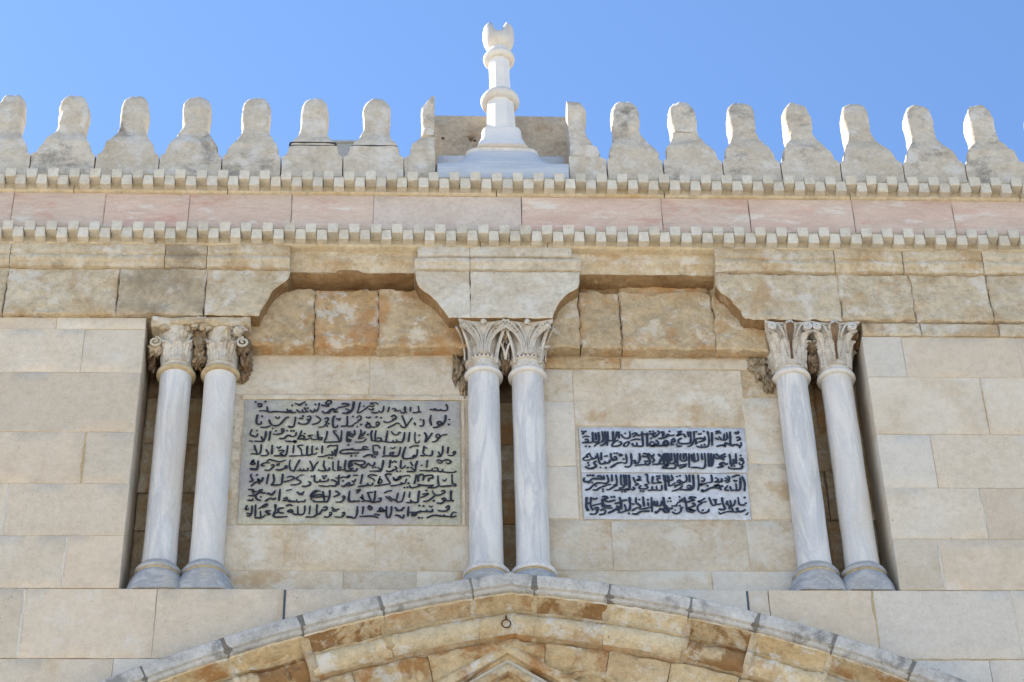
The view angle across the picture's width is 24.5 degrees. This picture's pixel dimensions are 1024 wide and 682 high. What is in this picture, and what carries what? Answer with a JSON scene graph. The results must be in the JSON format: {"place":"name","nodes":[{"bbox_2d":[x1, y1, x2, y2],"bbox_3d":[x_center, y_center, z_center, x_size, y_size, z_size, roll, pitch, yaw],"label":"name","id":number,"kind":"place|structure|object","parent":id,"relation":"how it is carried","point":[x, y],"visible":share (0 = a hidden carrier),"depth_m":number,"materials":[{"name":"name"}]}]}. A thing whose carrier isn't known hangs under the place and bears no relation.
{"place":"outdoors","nodes":[
{"label":"outdoors","id":0,"kind":"place"},
{"bbox_2d":[332,140,356,157],"bbox_3d":[-1.685,-1.301,24.543,0.580,1.590,0.620,0,-40,-2],"label":"zinc box","id":1,"kind":"object","parent":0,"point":[343,146],"visible":0.04,"depth_m":24.79,"materials":[{"name":"grey metal"}]},
{"bbox_2d":[0,0,1023,167],"label":"sky","id":2,"kind":"structure","parent":0,"point":[946,58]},
{"label":"ground","id":3,"kind":"structure","parent":0,"visible":0},
{"bbox_2d":[0,358,1023,681],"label":"spandrel wall","id":4,"kind":"structure","parent":3,"relation":"on","point":[106,634],"depth_m":20.18,"materials":[{"name":"stone"}]},
{"bbox_2d":[0,317,149,588],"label":"side wall","id":5,"kind":"structure","parent":4,"relation":"on","point":[73,397],"depth_m":21.25,"materials":[{"name":"stone"}]},
{"bbox_2d":[0,242,290,341],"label":"plain stone block course","id":6,"kind":"object","parent":5,"relation":"on","point":[80,280],"visible":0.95,"depth_m":22.48,"materials":[{"name":"stone"}]},
{"bbox_2d":[126,316,205,589],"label":"marble column","id":7,"kind":"structure","parent":4,"relation":"on","point":[171,345],"depth_m":21.33,"materials":[{"name":"stone"}]},
{"bbox_2d":[146,353,159,374],"bbox_3d":[-3.378,0.154,22.294,0.135,0.462,0.259,0,-40,-2],"label":"carved remnant","id":8,"kind":"object","parent":7,"relation":"attached to","point":[152,364],"visible":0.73,"depth_m":22.20,"materials":[{"name":"brown stone"}]},
{"bbox_2d":[128,363,204,582],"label":"niche wall","id":9,"kind":"structure","parent":4,"relation":"on","point":[190,471],"depth_m":21.72,"materials":[{"name":"orange stone"}]},
{"bbox_2d":[178,316,251,588],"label":"marble column","id":10,"kind":"structure","parent":4,"relation":"on","point":[228,344],"depth_m":21.34,"materials":[{"name":"stone"}]},
{"bbox_2d":[190,328,208,371],"bbox_3d":[-2.929,0.074,22.144,0.182,0.509,0.263,0,-40,-2],"label":"carved remnant","id":11,"kind":"object","parent":10,"relation":"attached to","point":[198,338],"visible":1,"depth_m":22.10,"materials":[{"name":"beige stone"}]},
{"bbox_2d":[239,351,252,383],"bbox_3d":[-2.498,0.229,22.157,0.151,0.396,0.237,0,-40,-2],"label":"carved remnant","id":12,"kind":"object","parent":10,"relation":"attached to","point":[246,364],"visible":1,"depth_m":22.11,"materials":[{"name":"brown stone"}]},
{"bbox_2d":[224,291,468,589],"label":"recessed wall","id":13,"kind":"structure","parent":4,"relation":"on","point":[382,557],"depth_m":21.04,"materials":[{"name":"stone"}]},
{"bbox_2d":[237,400,460,525],"bbox_3d":[-1.470,1.118,21.570,2.005,1.421,0.114,0,-40,-2],"label":"inscription panel","id":14,"kind":"object","parent":13,"relation":"attached to","point":[348,462],"visible":1,"depth_m":21.51,"materials":[{"name":"grey stone"}]},
{"bbox_2d":[242,289,466,356],"bbox_3d":[-1.611,-0.202,22.657,2.442,0.938,0.376,0,-40,-2],"label":"stained course","id":15,"kind":"object","parent":13,"relation":"attached to","point":[380,323],"visible":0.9,"depth_m":22.39,"materials":[{"name":"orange stone"}]},
{"bbox_2d":[290,252,417,290],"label":"lintel","id":16,"kind":"structure","parent":15,"relation":"on","point":[334,271],"depth_m":22.78,"materials":[{"name":"stone"}]},
{"bbox_2d":[452,354,467,399],"bbox_3d":[-0.489,0.331,22.233,0.167,0.614,0.140,-10,-41,10],"label":"carved remnant","id":17,"kind":"object","parent":13,"relation":"attached to","point":[459,372],"visible":1,"depth_m":22.20,"materials":[{"name":"beige stone"}]},
{"bbox_2d":[499,353,515,571],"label":"niche wall","id":18,"kind":"structure","parent":4,"relation":"on","point":[508,489],"depth_m":21.86,"materials":[{"name":"orange stone"}]},
{"bbox_2d":[318,639,753,681],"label":"arch","id":19,"kind":"structure","parent":4,"relation":"attached to","point":[513,660],"depth_m":19.99,"materials":[{"name":"stone"}]},
{"bbox_2d":[158,592,910,681],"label":"voussoir arch","id":20,"kind":"structure","parent":19,"relation":"attached to","point":[376,641],"depth_m":20.01,"materials":[{"name":"stone"}]},
{"bbox_2d":[501,615,510,627],"bbox_3d":[-0.039,2.397,20.056,0.082,0.134,0.103,-15,-42,15],"label":"iron ring","id":21,"kind":"object","parent":20,"relation":"hanging from","point":[504,620],"visible":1,"depth_m":20.02,"materials":[{"name":"grey metal"}]},
{"bbox_2d":[100,572,966,681],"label":"arch hood","id":22,"kind":"object","parent":20,"relation":"attached to","point":[830,643],"visible":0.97,"depth_m":19.96,"materials":[{"name":"grey stone"}]},
{"bbox_2d":[454,318,509,578],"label":"marble column","id":23,"kind":"structure","parent":22,"relation":"on","point":[483,376],"depth_m":21.51,"materials":[{"name":"stone"}]},
{"bbox_2d":[415,246,579,332],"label":"impost block","id":24,"kind":"structure","parent":23,"relation":"on","point":[490,284],"depth_m":22.62,"materials":[{"name":"stone"}]},
{"bbox_2d":[0,220,1023,254],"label":"billet cornice","id":25,"kind":"structure","parent":24,"relation":"on","point":[376,238],"depth_m":22.85,"materials":[{"name":"stone"}]},
{"bbox_2d":[0,192,1023,234],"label":"pink band","id":26,"kind":"object","parent":25,"relation":"on","point":[430,212],"visible":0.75,"depth_m":23.16,"materials":[{"name":"stone"}]},
{"bbox_2d":[0,168,1023,201],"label":"billet cornice","id":27,"kind":"structure","parent":26,"relation":"on","point":[453,184],"depth_m":23.30,"materials":[{"name":"stone"}]},
{"bbox_2d":[0,95,30,172],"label":"merlon","id":28,"kind":"object","parent":27,"relation":"on","point":[14,153],"visible":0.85,"depth_m":23.75,"materials":[{"name":"stone"}]},
{"bbox_2d":[30,95,95,173],"bbox_3d":[-4.485,-1.975,23.893,0.654,1.374,0.366,0,-40,-2],"label":"merlon","id":29,"kind":"object","parent":27,"relation":"on","point":[65,147],"visible":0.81,"depth_m":23.66,"materials":[{"name":"stone"}]},
{"bbox_2d":[95,96,159,173],"bbox_3d":[-3.847,-1.969,23.919,0.638,1.371,0.358,0,-40,-2],"label":"merlon","id":30,"kind":"object","parent":27,"relation":"on","point":[128,147],"visible":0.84,"depth_m":23.68,"materials":[{"name":"stone"}]},
{"bbox_2d":[159,97,221,174],"bbox_3d":[-3.220,-1.967,23.944,0.629,1.373,0.363,0,-40,-2],"label":"merlon","id":31,"kind":"object","parent":27,"relation":"on","point":[192,148],"visible":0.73,"depth_m":23.71,"materials":[{"name":"stone"}]},
{"bbox_2d":[222,98,281,175],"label":"merlon","id":32,"kind":"object","parent":27,"relation":"on","point":[253,149],"visible":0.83,"depth_m":23.75,"materials":[{"name":"stone"}]},
{"bbox_2d":[281,98,342,175],"bbox_3d":[-2.013,-1.956,23.994,0.622,1.370,0.356,0,-40,-2],"label":"merlon","id":33,"kind":"object","parent":27,"relation":"on","point":[313,147],"visible":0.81,"depth_m":23.76,"materials":[{"name":"stone"}]},
{"bbox_2d":[343,99,403,176],"bbox_3d":[-1.400,-1.953,24.019,0.618,1.372,0.356,0,-40,-2],"label":"merlon","id":34,"kind":"object","parent":27,"relation":"on","point":[374,147],"visible":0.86,"depth_m":23.78,"materials":[{"name":"stone"}]},
{"bbox_2d":[404,96,434,176],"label":"cut merlon","id":35,"kind":"object","parent":27,"relation":"on","point":[420,158],"visible":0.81,"depth_m":23.80,"materials":[{"name":"stone"}]},
{"bbox_2d":[435,116,567,171],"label":"parapet slab","id":36,"kind":"structure","parent":27,"relation":"on","point":[544,136],"depth_m":24.61,"materials":[{"name":"grey stone"}]},
{"bbox_2d":[437,150,568,177],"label":"marble steps","id":37,"kind":"structure","parent":27,"relation":"on","point":[506,164],"depth_m":23.54,"materials":[{"name":"white stone"}]},
{"bbox_2d":[465,22,538,156],"bbox_3d":[-0.126,-2.584,24.635,0.760,2.153,0.554,0,-40,-2],"label":"marble finial","id":38,"kind":"object","parent":37,"relation":"on","point":[500,102],"visible":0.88,"depth_m":24.41,"materials":[{"name":"white stone"}]},
{"bbox_2d":[566,101,607,178],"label":"cut merlon","id":39,"kind":"object","parent":27,"relation":"on","point":[583,154],"visible":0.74,"depth_m":23.90,"materials":[{"name":"stone"}]},
{"bbox_2d":[606,102,663,178],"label":"merlon","id":40,"kind":"object","parent":27,"relation":"on","point":[633,153],"visible":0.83,"depth_m":23.89,"materials":[{"name":"stone"}]},
{"bbox_2d":[662,102,722,179],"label":"merlon","id":41,"kind":"object","parent":27,"relation":"on","point":[690,152],"visible":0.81,"depth_m":23.92,"materials":[{"name":"stone"}]},
{"bbox_2d":[722,103,781,179],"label":"merlon","id":42,"kind":"object","parent":27,"relation":"on","point":[748,151],"visible":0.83,"depth_m":23.96,"materials":[{"name":"stone"}]},
{"bbox_2d":[780,103,841,180],"bbox_3d":[3.000,-1.922,24.202,0.611,1.374,0.364,0,-40,-2],"label":"merlon","id":43,"kind":"object","parent":27,"relation":"on","point":[806,152],"visible":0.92,"depth_m":23.97,"materials":[{"name":"stone"}]},
{"bbox_2d":[840,104,904,181],"bbox_3d":[3.620,-1.918,24.224,0.644,1.370,0.356,0,-40,-2],"label":"merlon","id":44,"kind":"object","parent":27,"relation":"on","point":[866,153],"visible":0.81,"depth_m":23.99,"materials":[{"name":"stone"}]},
{"bbox_2d":[902,105,966,181],"bbox_3d":[4.257,-1.914,24.251,0.640,1.372,0.359,0,-40,-2],"label":"merlon","id":45,"kind":"object","parent":27,"relation":"on","point":[928,154],"visible":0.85,"depth_m":24.02,"materials":[{"name":"stone"}]},
{"bbox_2d":[963,105,1023,182],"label":"merlon","id":46,"kind":"object","parent":27,"relation":"on","point":[989,154],"visible":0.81,"depth_m":24.06,"materials":[{"name":"stone"}]},
{"bbox_2d":[572,254,713,290],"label":"lintel","id":47,"kind":"structure","parent":24,"relation":"on","point":[617,272],"depth_m":22.89,"materials":[{"name":"stone"}]},
{"bbox_2d":[498,335,509,359],"bbox_3d":[-0.060,0.021,22.247,0.106,0.317,0.106,-29,-47,29],"label":"leaf ornament","id":48,"kind":"object","parent":23,"relation":"attached to","point":[505,353],"visible":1,"depth_m":22.22,"materials":[{"name":"stone"}]},
{"bbox_2d":[501,318,557,576],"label":"marble column","id":49,"kind":"structure","parent":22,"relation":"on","point":[527,377],"depth_m":21.54,"materials":[{"name":"stone"}]},
{"bbox_2d":[499,343,511,377],"bbox_3d":[-0.061,0.180,22.312,0.165,0.386,0.227,0,-40,-2],"label":"carved remnant","id":50,"kind":"object","parent":49,"relation":"attached to","point":[505,367],"visible":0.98,"depth_m":22.24,"materials":[{"name":"brown stone"}]},
{"bbox_2d":[543,307,796,591],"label":"recessed wall","id":51,"kind":"structure","parent":4,"relation":"on","point":[757,551],"depth_m":21.56,"materials":[{"name":"stone"}]},
{"bbox_2d":[542,287,768,358],"bbox_3d":[1.348,-0.203,22.753,2.165,0.936,0.310,0,-40,-2],"label":"stained course","id":52,"kind":"object","parent":51,"relation":"attached to","point":[655,322],"visible":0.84,"depth_m":22.52,"materials":[{"name":"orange stone"}]},
{"bbox_2d":[579,427,750,520],"bbox_3d":[1.397,1.229,21.611,1.539,1.048,0.113,0,-40,-2],"label":"inscription panel","id":53,"kind":"object","parent":51,"relation":"attached to","point":[616,492],"visible":1,"depth_m":21.57,"materials":[{"name":"white stone"}]},
{"bbox_2d":[747,357,774,393],"bbox_3d":[2.353,0.336,22.355,0.251,0.499,0.150,0,-40,-2],"label":"carved remnant","id":54,"kind":"object","parent":51,"relation":"attached to","point":[760,369],"visible":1,"depth_m":22.35,"materials":[{"name":"beige stone"}]},
{"bbox_2d":[764,319,845,590],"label":"marble column","id":55,"kind":"structure","parent":4,"relation":"on","point":[788,340],"depth_m":21.56,"materials":[{"name":"white stone"}]},
{"bbox_2d":[806,339,819,378],"bbox_3d":[2.846,0.160,22.400,0.176,0.374,0.240,0,-40,-2],"label":"carved remnant","id":56,"kind":"object","parent":55,"relation":"attached to","point":[813,366],"visible":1,"depth_m":22.35,"materials":[{"name":"brown stone"}]},
{"bbox_2d":[808,365,881,574],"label":"niche wall","id":57,"kind":"structure","parent":4,"relation":"on","point":[826,476],"depth_m":21.98,"materials":[{"name":"orange stone"}]},
{"bbox_2d":[809,319,895,590],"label":"marble column","id":58,"kind":"structure","parent":4,"relation":"on","point":[864,570],"depth_m":21.57,"materials":[{"name":"white stone"}]},
{"bbox_2d":[852,332,860,351],"bbox_3d":[3.272,0.015,22.568,0.172,0.180,0.301,0,-40,-2],"label":"carved remnant","id":59,"kind":"object","parent":58,"relation":"attached to","point":[856,337],"visible":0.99,"depth_m":22.51,"materials":[{"name":"brown stone"}]},
{"bbox_2d":[853,334,1023,590],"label":"side wall","id":60,"kind":"structure","parent":4,"relation":"on","point":[942,422],"depth_m":21.54,"materials":[{"name":"stone"}]},
{"bbox_2d":[713,248,1023,361],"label":"plain stone block course","id":61,"kind":"object","parent":60,"relation":"on","point":[934,293],"visible":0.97,"depth_m":22.72,"materials":[{"name":"stone"}]}
]}

